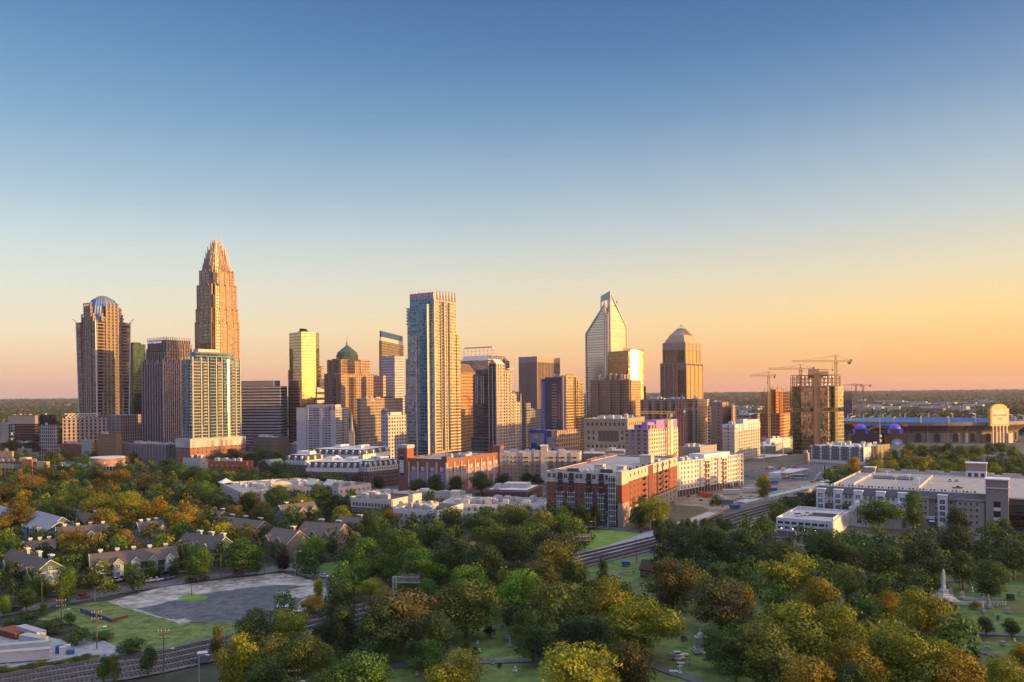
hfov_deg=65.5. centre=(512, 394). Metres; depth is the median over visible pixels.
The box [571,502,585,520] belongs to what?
tree
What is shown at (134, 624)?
grass lot
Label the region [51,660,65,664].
bush
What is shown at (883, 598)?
tree
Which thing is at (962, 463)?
tree
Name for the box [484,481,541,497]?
brick low building
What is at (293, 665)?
tree
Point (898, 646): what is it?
tree
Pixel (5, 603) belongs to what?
tree
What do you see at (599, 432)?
window
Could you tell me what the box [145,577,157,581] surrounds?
parked car
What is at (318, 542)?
tree
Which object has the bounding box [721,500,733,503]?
shipping container
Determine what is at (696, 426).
brown apartment slab
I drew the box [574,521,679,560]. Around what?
gravel track
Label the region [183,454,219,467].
white low building
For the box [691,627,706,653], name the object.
memorial
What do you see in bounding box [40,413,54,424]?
dark glass block
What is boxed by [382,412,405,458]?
punched block
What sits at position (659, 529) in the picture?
tree
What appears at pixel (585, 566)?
tree
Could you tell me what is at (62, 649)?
pallet stack
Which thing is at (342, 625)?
tree
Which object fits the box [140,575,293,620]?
road markings
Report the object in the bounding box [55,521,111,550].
brown roof townhouses
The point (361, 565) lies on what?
tree
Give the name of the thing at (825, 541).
tree
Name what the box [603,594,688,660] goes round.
tree
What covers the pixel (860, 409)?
distant building
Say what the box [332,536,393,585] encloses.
tree
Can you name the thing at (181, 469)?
tree
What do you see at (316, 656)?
tree
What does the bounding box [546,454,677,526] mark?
brick apartment building
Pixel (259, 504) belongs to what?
tree
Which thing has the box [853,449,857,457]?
window
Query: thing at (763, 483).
tree
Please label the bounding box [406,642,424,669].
tree
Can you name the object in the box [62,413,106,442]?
office building
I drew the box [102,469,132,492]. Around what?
tree
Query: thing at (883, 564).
tree
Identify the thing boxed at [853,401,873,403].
distant building
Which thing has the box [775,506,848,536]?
white parking building
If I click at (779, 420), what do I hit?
brick frame tower
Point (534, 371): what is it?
vertical rib tower
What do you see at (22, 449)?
church roof block
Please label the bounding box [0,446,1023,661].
background woods
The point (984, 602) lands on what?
stone balustrade
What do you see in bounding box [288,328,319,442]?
gold tower
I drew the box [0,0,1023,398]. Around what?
sky
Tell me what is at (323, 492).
tree
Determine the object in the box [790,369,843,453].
glass tower under construction
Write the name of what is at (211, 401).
condominium tower
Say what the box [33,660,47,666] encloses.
bush
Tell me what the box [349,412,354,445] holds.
church
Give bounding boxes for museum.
[51,462,102,472]
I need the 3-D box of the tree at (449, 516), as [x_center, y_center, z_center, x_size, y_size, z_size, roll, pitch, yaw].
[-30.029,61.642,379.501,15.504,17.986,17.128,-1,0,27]
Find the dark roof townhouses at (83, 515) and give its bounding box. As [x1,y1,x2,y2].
[64,508,96,524]
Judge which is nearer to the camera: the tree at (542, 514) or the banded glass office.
the tree at (542, 514)
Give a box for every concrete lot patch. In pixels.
[172,619,190,623]
[279,585,324,597]
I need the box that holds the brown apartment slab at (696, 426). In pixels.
[640,396,708,451]
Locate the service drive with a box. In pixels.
[75,636,127,656]
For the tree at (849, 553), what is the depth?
293.99 m
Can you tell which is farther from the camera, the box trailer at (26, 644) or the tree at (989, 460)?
the tree at (989, 460)
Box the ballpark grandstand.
[753,453,791,458]
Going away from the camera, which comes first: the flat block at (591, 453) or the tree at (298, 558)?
the tree at (298, 558)
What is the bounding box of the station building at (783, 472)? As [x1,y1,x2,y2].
[768,467,806,478]
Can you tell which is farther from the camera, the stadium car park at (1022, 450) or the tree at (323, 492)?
the stadium car park at (1022, 450)
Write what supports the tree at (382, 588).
on the woodland ground at (208, 672)
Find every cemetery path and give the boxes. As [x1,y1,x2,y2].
[380,658,547,666]
[644,660,705,681]
[871,579,964,589]
[900,623,1023,636]
[947,645,1018,661]
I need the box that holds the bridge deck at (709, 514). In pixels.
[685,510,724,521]
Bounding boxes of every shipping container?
[704,493,712,496]
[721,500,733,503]
[729,504,739,507]
[769,480,777,483]
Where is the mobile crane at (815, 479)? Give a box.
[808,466,825,482]
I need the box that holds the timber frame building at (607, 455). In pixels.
[585,452,676,461]
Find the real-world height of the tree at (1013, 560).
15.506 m
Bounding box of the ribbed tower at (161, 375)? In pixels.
[141,337,191,441]
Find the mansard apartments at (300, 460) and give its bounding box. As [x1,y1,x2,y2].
[285,450,324,474]
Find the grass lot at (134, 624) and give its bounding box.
[37,601,239,651]
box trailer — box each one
[0,639,50,649]
[0,646,51,663]
[16,624,46,635]
[19,632,48,641]
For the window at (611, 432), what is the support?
in the courthouse
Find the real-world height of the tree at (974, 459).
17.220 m
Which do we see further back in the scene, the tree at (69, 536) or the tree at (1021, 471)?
the tree at (1021, 471)
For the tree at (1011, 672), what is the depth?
172.68 m
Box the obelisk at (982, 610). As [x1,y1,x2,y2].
[979,601,985,612]
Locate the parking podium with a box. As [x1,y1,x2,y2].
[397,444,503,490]
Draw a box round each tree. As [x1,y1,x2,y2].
[0,481,24,502]
[0,498,39,530]
[0,559,16,584]
[0,594,11,616]
[1,439,24,450]
[4,525,25,540]
[11,472,48,490]
[14,587,41,612]
[15,540,27,549]
[16,441,39,452]
[28,576,52,601]
[33,445,58,454]
[33,467,64,484]
[33,528,52,539]
[40,499,68,516]
[50,565,77,605]
[52,484,89,506]
[54,528,84,551]
[56,541,81,557]
[68,551,89,572]
[77,492,118,513]
[80,466,112,485]
[82,568,95,582]
[83,507,123,530]
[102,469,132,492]
[106,528,143,551]
[111,490,145,514]
[120,472,165,494]
[124,563,136,581]
[135,498,172,520]
[143,560,158,578]
[148,457,177,474]
[149,533,171,547]
[163,504,206,533]
[166,559,179,577]
[171,542,191,564]
[174,463,192,483]
[177,525,203,539]
[180,544,214,581]
[182,465,206,480]
[191,482,216,506]
[196,468,218,487]
[204,493,231,510]
[205,452,231,461]
[213,630,262,681]
[214,522,232,537]
[215,536,266,577]
[216,472,236,487]
[223,448,245,458]
[223,505,248,517]
[232,608,282,651]
[235,534,256,546]
[237,490,261,514]
[238,631,314,681]
[241,452,261,467]
[242,656,291,681]
[248,499,269,516]
[249,504,280,524]
[250,447,272,463]
[250,561,261,575]
[264,608,310,641]
[265,461,292,475]
[265,484,291,507]
[266,451,286,460]
[275,552,292,571]
[275,633,335,681]
[280,472,294,479]
[284,493,317,503]
[288,512,308,525]
[293,549,306,560]
[296,471,314,478]
[297,534,329,557]
[299,594,329,613]
[302,483,331,506]
[311,619,336,652]
[312,643,340,678]
[313,577,323,601]
[315,473,330,481]
[315,650,395,681]
[317,576,362,620]
[326,599,363,660]
[330,504,356,522]
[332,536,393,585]
[345,560,375,587]
[345,603,410,663]
[354,577,384,600]
[357,510,392,546]
[360,586,445,650]
[369,552,402,584]
[370,526,425,562]
[371,476,385,488]
[374,585,391,602]
[377,508,401,525]
[394,568,418,592]
[396,547,448,589]
[404,638,446,677]
[406,609,454,661]
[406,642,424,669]
[407,478,426,490]
[412,522,456,551]
[414,577,437,601]
[421,647,487,681]
[424,578,509,638]
[425,473,447,490]
[426,548,458,584]
[435,505,463,534]
[439,535,476,579]
[448,475,464,490]
[448,561,499,605]
[457,507,502,538]
[462,540,508,584]
[469,471,493,491]
[473,523,512,566]
[491,473,514,484]
[492,524,535,567]
[495,567,551,613]
[496,502,534,528]
[505,608,539,643]
[513,624,558,665]
[519,558,569,601]
[520,472,532,481]
[520,507,557,530]
[520,527,587,568]
[521,580,595,637]
[524,518,550,538]
[529,473,543,483]
[533,535,584,586]
[537,640,623,681]
[546,512,572,535]
[555,614,590,650]
[560,499,572,522]
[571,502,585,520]
[574,560,590,580]
[574,612,621,659]
[578,574,640,632]
[581,509,595,528]
[590,504,603,528]
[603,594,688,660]
[604,637,658,681]
[605,618,633,656]
[628,506,652,528]
[636,494,671,529]
[639,557,705,610]
[650,528,691,561]
[652,517,666,546]
[664,519,672,537]
[666,519,676,536]
[672,522,681,536]
[676,519,689,535]
[678,524,730,568]
[683,517,693,538]
[684,576,759,631]
[691,521,697,531]
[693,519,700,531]
[698,518,708,530]
[700,626,736,669]
[704,632,760,681]
[707,562,723,581]
[709,519,719,530]
[711,527,765,564]
[715,517,725,528]
[718,521,731,530]
[722,619,809,681]
[724,518,735,529]
[733,582,756,622]
[750,537,807,576]
[753,551,828,599]
[754,474,771,496]
[755,600,844,659]
[771,653,838,681]
[793,575,848,618]
[799,527,851,567]
[809,602,874,665]
[818,637,894,681]
[826,562,873,604]
[827,660,872,681]
[834,547,863,569]
[844,456,862,472]
[850,497,907,531]
[854,598,885,633]
[857,624,952,681]
[859,542,906,587]
[869,459,883,469]
[875,589,900,617]
[883,459,902,470]
[889,563,921,593]
[889,585,953,639]
[897,457,917,469]
[897,535,958,577]
[898,629,933,649]
[899,442,918,455]
[901,489,927,530]
[908,637,973,681]
[914,456,931,470]
[915,445,930,457]
[925,464,939,471]
[926,444,943,454]
[930,573,940,589]
[932,522,977,557]
[932,651,992,681]
[935,460,957,470]
[937,442,955,454]
[943,505,971,534]
[946,549,979,589]
[952,457,967,470]
[953,445,969,458]
[966,444,984,456]
[966,557,1015,598]
[970,457,984,461]
[976,615,995,636]
[981,652,1023,681]
[984,443,998,457]
[984,457,1005,469]
[985,518,1020,539]
[989,466,1002,474]
[990,537,1023,578]
[992,442,1009,453]
[1000,617,1021,638]
[1002,464,1018,472]
[1005,642,1023,669]
[1006,445,1023,457]
[1016,469,1023,475]
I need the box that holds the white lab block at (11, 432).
[8,423,14,441]
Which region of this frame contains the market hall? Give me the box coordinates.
[0,440,39,450]
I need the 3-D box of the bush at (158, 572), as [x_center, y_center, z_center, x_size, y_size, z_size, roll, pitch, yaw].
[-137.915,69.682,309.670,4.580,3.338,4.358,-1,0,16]
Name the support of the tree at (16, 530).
on the woodland ground at (208, 672)
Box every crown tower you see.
[195,239,239,360]
[461,346,508,373]
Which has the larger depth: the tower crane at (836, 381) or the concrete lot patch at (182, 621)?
the tower crane at (836, 381)
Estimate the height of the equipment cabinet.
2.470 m
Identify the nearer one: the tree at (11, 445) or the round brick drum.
the round brick drum
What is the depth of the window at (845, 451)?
761.81 m
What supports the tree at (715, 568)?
on the woodland ground at (208, 672)
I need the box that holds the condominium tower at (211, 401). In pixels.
[175,349,245,464]
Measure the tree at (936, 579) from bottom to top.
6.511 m
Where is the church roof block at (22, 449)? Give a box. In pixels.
[18,447,31,456]
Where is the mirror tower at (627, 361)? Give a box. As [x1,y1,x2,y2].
[608,348,643,398]
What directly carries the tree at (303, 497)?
on the woodland ground at (208, 672)
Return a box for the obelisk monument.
[930,569,958,600]
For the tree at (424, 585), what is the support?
on the woodland ground at (208, 672)
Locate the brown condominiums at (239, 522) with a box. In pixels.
[210,514,273,538]
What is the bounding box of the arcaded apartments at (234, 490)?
[219,477,324,503]
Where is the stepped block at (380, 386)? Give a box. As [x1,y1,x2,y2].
[374,374,385,397]
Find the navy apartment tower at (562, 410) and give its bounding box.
[530,374,583,452]
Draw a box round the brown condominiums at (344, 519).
[334,514,375,542]
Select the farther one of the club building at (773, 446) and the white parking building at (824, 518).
the club building at (773, 446)
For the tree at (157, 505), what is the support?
on the woodland ground at (208, 672)
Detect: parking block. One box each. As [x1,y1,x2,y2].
[349,488,414,502]
[415,488,471,501]
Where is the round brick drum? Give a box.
[89,456,127,471]
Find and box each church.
[259,458,283,473]
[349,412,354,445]
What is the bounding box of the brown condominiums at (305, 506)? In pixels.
[273,500,319,527]
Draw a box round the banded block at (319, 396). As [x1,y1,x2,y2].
[316,387,323,404]
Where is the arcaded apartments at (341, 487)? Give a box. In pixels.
[325,480,370,501]
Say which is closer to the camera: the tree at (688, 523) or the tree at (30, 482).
the tree at (688, 523)
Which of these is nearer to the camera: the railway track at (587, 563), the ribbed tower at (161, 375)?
the railway track at (587, 563)
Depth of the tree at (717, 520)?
395.56 m
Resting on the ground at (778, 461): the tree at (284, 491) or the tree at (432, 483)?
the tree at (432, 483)
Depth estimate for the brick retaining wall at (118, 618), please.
250.06 m
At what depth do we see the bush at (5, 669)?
203.37 m
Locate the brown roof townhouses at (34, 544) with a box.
[23,536,55,558]
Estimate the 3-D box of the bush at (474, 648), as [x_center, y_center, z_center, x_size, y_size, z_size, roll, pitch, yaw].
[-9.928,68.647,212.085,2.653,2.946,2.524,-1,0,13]
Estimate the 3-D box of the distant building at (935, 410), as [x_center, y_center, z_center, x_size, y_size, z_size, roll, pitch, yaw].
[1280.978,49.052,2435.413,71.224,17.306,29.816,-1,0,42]
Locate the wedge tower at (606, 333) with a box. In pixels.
[585,291,626,417]
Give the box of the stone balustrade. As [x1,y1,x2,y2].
[950,601,1006,604]
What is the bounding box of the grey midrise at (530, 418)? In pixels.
[521,403,541,449]
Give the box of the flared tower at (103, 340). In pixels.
[73,296,140,442]
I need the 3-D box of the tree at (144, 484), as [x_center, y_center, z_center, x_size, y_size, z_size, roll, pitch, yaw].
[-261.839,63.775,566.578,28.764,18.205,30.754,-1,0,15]
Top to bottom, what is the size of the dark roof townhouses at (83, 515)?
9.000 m
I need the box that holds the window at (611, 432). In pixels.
[610,431,613,440]
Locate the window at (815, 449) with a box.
[814,448,817,457]
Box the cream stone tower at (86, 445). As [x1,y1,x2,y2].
[81,438,92,456]
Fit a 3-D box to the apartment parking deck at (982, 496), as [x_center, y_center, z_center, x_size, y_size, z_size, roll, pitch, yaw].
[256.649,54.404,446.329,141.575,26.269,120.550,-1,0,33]
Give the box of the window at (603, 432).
[602,431,605,440]
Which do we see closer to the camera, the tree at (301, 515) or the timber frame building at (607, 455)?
the tree at (301, 515)
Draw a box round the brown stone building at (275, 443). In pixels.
[253,434,288,454]
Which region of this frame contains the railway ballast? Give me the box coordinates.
[0,496,812,681]
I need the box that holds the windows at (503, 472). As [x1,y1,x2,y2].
[503,472,533,481]
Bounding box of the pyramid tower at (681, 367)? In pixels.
[660,325,702,398]
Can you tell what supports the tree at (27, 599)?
on the woodland ground at (208, 672)
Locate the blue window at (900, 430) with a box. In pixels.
[888,429,902,433]
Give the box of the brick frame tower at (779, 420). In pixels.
[760,388,792,441]
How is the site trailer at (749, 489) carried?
on the construction ground at (692, 500)
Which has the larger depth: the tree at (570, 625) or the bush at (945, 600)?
the bush at (945, 600)
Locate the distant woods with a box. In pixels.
[0,389,1023,443]
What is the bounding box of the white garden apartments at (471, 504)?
[443,495,546,524]
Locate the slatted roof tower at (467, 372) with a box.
[461,364,474,449]
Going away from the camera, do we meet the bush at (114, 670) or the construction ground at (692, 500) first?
the bush at (114, 670)
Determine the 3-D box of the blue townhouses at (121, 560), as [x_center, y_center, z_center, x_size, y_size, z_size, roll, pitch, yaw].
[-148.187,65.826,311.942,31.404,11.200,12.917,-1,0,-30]
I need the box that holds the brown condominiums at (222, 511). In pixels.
[197,507,228,527]
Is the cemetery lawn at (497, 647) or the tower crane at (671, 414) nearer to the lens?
the cemetery lawn at (497, 647)
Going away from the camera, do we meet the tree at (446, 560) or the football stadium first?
the tree at (446, 560)
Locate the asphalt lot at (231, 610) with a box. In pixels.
[137,584,314,623]
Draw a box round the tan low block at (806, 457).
[803,450,809,464]
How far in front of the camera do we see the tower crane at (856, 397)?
1500.64 m
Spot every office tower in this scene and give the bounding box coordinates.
[130,342,145,440]
[319,366,324,388]
[379,331,403,375]
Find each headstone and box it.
[667,652,675,658]
[673,654,680,659]
[680,635,687,640]
[1003,608,1010,612]
[1005,593,1015,599]
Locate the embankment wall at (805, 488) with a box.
[735,480,829,504]
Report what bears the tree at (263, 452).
on the ground at (778, 461)
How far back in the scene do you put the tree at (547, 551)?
279.66 m
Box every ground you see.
[0,392,1023,557]
[0,494,1001,681]
[642,505,708,529]
[673,480,820,510]
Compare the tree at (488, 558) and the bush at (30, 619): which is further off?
the tree at (488, 558)
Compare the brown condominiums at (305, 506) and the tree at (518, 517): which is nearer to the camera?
the tree at (518, 517)
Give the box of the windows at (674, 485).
[549,485,674,523]
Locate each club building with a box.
[760,440,782,451]
[766,436,789,447]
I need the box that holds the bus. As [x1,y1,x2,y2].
[789,474,805,477]
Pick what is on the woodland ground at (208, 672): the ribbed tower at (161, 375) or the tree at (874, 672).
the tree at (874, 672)
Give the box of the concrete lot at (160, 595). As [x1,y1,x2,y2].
[105,573,332,621]
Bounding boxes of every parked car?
[9,606,22,610]
[76,593,89,598]
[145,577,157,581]
[184,577,196,581]
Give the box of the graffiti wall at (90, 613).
[80,608,112,621]
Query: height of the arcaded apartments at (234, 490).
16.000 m
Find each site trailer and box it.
[723,489,739,493]
[742,488,760,491]
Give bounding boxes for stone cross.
[677,663,682,673]
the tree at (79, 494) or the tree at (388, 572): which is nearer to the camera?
the tree at (388, 572)
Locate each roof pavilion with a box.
[306,478,322,486]
[324,479,337,486]
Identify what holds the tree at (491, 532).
on the woodland ground at (208, 672)
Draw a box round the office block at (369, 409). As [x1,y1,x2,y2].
[357,396,402,445]
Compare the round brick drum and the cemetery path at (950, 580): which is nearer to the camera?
the cemetery path at (950, 580)
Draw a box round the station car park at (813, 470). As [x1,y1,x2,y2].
[744,463,884,481]
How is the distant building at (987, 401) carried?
on the ground at (778, 461)
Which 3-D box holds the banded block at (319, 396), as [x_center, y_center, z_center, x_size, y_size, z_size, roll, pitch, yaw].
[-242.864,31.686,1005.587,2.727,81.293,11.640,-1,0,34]
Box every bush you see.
[0,665,11,672]
[3,618,22,626]
[7,667,21,672]
[12,611,41,624]
[22,662,37,668]
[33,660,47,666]
[37,603,49,613]
[39,617,67,633]
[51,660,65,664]
[62,612,76,624]
[62,626,91,644]
[69,655,82,661]
[80,653,93,659]
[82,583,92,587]
[87,630,115,640]
[96,654,110,681]
[106,653,121,681]
[115,636,146,653]
[138,644,157,676]
[154,569,164,576]
[209,623,225,657]
[459,640,471,651]
[472,646,479,655]
[483,627,495,635]
[562,559,577,592]
[578,567,589,597]
[595,557,609,586]
[644,583,655,589]
[938,598,953,605]
[969,601,980,608]
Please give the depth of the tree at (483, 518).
370.16 m
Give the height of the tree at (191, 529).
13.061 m
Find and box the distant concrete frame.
[843,387,852,417]
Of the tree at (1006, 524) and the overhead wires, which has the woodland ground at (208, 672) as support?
the tree at (1006, 524)
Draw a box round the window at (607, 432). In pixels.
[606,431,609,440]
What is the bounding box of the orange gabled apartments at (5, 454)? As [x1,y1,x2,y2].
[0,448,13,460]
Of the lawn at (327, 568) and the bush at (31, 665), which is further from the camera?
the lawn at (327, 568)
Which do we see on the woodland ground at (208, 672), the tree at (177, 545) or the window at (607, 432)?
the tree at (177, 545)
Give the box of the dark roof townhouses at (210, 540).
[175,530,231,565]
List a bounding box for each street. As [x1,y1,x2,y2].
[0,569,288,616]
[263,563,356,594]
[568,525,646,532]
[925,529,1022,544]
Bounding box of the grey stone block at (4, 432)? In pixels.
[0,422,8,442]
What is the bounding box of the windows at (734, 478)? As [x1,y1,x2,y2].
[697,477,738,485]
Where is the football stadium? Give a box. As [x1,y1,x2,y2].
[844,404,1023,443]
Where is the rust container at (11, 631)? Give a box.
[0,625,22,638]
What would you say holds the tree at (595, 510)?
on the ground at (778, 461)
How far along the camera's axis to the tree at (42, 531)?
370.41 m
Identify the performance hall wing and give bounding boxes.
[39,423,57,458]
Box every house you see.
[167,482,181,490]
[638,559,656,578]
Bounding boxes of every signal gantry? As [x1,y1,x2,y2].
[392,568,419,591]
[572,529,589,551]
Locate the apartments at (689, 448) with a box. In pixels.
[679,443,716,456]
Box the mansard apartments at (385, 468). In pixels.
[359,456,397,486]
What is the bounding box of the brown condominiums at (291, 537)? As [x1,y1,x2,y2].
[262,525,308,560]
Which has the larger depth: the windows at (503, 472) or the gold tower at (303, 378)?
the gold tower at (303, 378)
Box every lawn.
[282,555,1023,681]
[317,561,346,575]
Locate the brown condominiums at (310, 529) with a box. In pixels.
[298,519,351,553]
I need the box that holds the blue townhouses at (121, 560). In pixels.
[88,543,178,583]
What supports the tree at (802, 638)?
on the woodland ground at (208, 672)
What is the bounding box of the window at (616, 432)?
[615,431,618,440]
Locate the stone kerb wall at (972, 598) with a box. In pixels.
[962,596,994,602]
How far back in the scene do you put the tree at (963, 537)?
311.54 m
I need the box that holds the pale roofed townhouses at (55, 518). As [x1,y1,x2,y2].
[34,510,74,525]
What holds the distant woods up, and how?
on the ground at (778, 461)
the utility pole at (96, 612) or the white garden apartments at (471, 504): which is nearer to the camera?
the utility pole at (96, 612)
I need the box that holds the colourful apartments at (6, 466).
[0,457,49,476]
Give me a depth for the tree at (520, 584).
241.51 m
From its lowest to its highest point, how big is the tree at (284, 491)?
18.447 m
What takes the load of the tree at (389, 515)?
on the woodland ground at (208, 672)
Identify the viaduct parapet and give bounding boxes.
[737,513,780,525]
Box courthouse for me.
[584,413,644,451]
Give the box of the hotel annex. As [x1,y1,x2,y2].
[288,441,296,452]
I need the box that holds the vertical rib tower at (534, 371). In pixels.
[519,356,559,409]
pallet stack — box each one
[55,644,62,653]
[59,645,66,654]
[63,644,70,652]
[67,649,74,654]
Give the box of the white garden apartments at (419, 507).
[394,500,462,531]
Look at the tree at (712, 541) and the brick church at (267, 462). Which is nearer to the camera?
the tree at (712, 541)
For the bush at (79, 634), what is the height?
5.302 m
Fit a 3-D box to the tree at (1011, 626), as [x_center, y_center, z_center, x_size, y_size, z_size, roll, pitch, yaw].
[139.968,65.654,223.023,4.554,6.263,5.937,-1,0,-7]
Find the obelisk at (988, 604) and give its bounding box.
[985,594,991,607]
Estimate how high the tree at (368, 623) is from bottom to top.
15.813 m
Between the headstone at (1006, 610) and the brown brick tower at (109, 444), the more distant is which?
the brown brick tower at (109, 444)
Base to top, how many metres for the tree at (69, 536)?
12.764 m
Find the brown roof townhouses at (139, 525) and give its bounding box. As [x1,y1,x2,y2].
[133,517,166,543]
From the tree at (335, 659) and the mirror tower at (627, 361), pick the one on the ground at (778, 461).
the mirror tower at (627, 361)
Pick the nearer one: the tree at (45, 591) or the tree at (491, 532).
the tree at (45, 591)
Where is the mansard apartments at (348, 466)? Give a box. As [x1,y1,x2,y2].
[306,456,370,481]
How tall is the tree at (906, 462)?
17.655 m
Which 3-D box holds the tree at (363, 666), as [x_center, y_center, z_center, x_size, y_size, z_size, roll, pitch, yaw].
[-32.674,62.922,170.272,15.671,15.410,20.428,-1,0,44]
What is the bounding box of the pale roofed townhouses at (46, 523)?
[0,505,67,544]
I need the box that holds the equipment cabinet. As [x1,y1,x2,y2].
[197,650,207,662]
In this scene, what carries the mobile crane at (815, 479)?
on the construction ground at (692, 500)
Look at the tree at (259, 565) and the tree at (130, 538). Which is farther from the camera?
the tree at (130, 538)
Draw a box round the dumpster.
[621,561,629,564]
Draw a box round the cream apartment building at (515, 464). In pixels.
[500,444,581,483]
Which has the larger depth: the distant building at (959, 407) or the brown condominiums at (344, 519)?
the distant building at (959, 407)
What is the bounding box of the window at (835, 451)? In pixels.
[833,448,837,458]
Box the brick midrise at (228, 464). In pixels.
[208,457,253,475]
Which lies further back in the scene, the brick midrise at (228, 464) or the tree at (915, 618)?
the brick midrise at (228, 464)
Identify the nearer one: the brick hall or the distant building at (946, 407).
the brick hall
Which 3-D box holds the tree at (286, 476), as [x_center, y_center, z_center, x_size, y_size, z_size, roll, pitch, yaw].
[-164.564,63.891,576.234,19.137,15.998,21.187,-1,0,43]
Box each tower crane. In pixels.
[640,410,674,455]
[675,392,709,456]
[753,372,775,437]
[768,364,813,410]
[792,355,851,441]
[843,383,861,417]
[850,384,870,413]
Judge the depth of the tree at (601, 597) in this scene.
228.12 m
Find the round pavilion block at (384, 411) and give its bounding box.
[381,408,390,445]
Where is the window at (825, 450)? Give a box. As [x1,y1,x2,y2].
[823,448,827,458]
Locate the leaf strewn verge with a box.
[0,566,268,608]
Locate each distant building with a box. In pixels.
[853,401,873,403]
[858,407,873,412]
[873,406,884,412]
[878,406,900,411]
[886,400,903,401]
[900,404,918,406]
[901,406,919,411]
[917,407,945,412]
[919,405,947,410]
[947,409,976,412]
[950,406,969,408]
[963,404,984,408]
[979,401,998,403]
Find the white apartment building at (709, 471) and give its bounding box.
[677,451,742,497]
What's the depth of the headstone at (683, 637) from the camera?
223.89 m
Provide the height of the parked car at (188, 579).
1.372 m
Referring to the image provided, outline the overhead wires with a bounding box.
[42,555,213,578]
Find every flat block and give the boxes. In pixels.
[581,449,604,462]
[605,447,624,453]
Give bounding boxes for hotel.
[296,404,348,450]
[625,419,677,456]
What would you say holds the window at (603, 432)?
in the courthouse
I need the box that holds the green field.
[579,530,641,550]
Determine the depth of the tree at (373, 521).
361.29 m
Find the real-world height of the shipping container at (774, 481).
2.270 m
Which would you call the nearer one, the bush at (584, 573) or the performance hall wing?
the bush at (584, 573)
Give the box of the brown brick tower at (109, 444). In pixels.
[98,431,121,455]
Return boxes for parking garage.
[737,412,759,421]
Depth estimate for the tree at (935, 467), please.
605.56 m
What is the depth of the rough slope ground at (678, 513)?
463.51 m
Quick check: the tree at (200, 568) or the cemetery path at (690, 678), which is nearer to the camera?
the cemetery path at (690, 678)
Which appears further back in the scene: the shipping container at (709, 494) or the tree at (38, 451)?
the tree at (38, 451)
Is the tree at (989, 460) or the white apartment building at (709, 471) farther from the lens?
the tree at (989, 460)
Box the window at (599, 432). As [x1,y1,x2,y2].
[598,431,601,440]
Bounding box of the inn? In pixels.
[721,419,759,459]
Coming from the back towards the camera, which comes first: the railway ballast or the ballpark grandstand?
the ballpark grandstand
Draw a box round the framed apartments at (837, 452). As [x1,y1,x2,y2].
[809,441,889,464]
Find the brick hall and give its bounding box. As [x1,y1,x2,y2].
[60,441,97,459]
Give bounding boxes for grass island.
[178,593,208,600]
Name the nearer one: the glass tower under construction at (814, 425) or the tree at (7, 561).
the tree at (7, 561)
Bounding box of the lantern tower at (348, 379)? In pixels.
[324,342,373,442]
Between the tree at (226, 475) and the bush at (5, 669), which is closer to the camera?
the bush at (5, 669)
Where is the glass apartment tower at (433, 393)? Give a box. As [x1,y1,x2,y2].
[406,288,460,455]
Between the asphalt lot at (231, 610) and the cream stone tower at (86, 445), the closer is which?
the asphalt lot at (231, 610)
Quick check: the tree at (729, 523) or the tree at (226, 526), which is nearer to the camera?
the tree at (226, 526)
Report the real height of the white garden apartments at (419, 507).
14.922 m
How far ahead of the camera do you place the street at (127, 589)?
291.12 m
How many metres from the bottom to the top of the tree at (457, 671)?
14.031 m
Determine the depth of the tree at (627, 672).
178.51 m
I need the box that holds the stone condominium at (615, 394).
[590,373,640,417]
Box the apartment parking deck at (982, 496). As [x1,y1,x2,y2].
[815,461,1023,531]
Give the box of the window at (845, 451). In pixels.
[843,449,847,459]
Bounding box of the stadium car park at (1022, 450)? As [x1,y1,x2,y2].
[983,449,1023,462]
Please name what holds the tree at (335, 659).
on the woodland ground at (208, 672)
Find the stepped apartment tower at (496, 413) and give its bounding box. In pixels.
[471,359,521,451]
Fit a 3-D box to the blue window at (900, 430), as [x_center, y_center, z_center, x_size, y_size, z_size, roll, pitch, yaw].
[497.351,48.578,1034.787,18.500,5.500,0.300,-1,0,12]
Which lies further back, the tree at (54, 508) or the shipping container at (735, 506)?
the shipping container at (735, 506)
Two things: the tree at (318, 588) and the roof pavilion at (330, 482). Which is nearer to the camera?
the tree at (318, 588)
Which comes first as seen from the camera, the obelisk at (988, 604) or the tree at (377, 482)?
the obelisk at (988, 604)
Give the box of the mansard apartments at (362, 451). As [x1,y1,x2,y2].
[312,444,389,458]
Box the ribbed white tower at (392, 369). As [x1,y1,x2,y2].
[381,356,404,414]
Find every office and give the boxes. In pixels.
[8,414,37,441]
[122,441,175,463]
[241,380,287,448]
[512,391,518,401]
[707,404,710,443]
[709,400,735,450]
[731,404,736,420]
[849,501,918,529]
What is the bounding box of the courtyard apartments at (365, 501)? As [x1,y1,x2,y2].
[351,491,421,525]
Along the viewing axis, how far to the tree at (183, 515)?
392.54 m
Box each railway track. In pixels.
[0,493,814,678]
[0,497,804,681]
[25,499,804,681]
[58,503,800,681]
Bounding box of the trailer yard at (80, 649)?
[0,627,103,669]
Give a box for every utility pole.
[56,599,67,620]
[92,611,106,648]
[158,629,173,676]
[288,669,304,681]
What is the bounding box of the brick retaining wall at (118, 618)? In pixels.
[110,615,127,622]
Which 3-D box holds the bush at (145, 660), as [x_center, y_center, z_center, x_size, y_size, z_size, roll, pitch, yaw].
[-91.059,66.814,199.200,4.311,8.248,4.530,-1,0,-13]
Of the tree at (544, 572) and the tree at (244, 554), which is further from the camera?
the tree at (244, 554)
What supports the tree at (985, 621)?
on the woodland ground at (208, 672)
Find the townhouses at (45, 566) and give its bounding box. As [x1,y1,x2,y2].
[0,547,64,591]

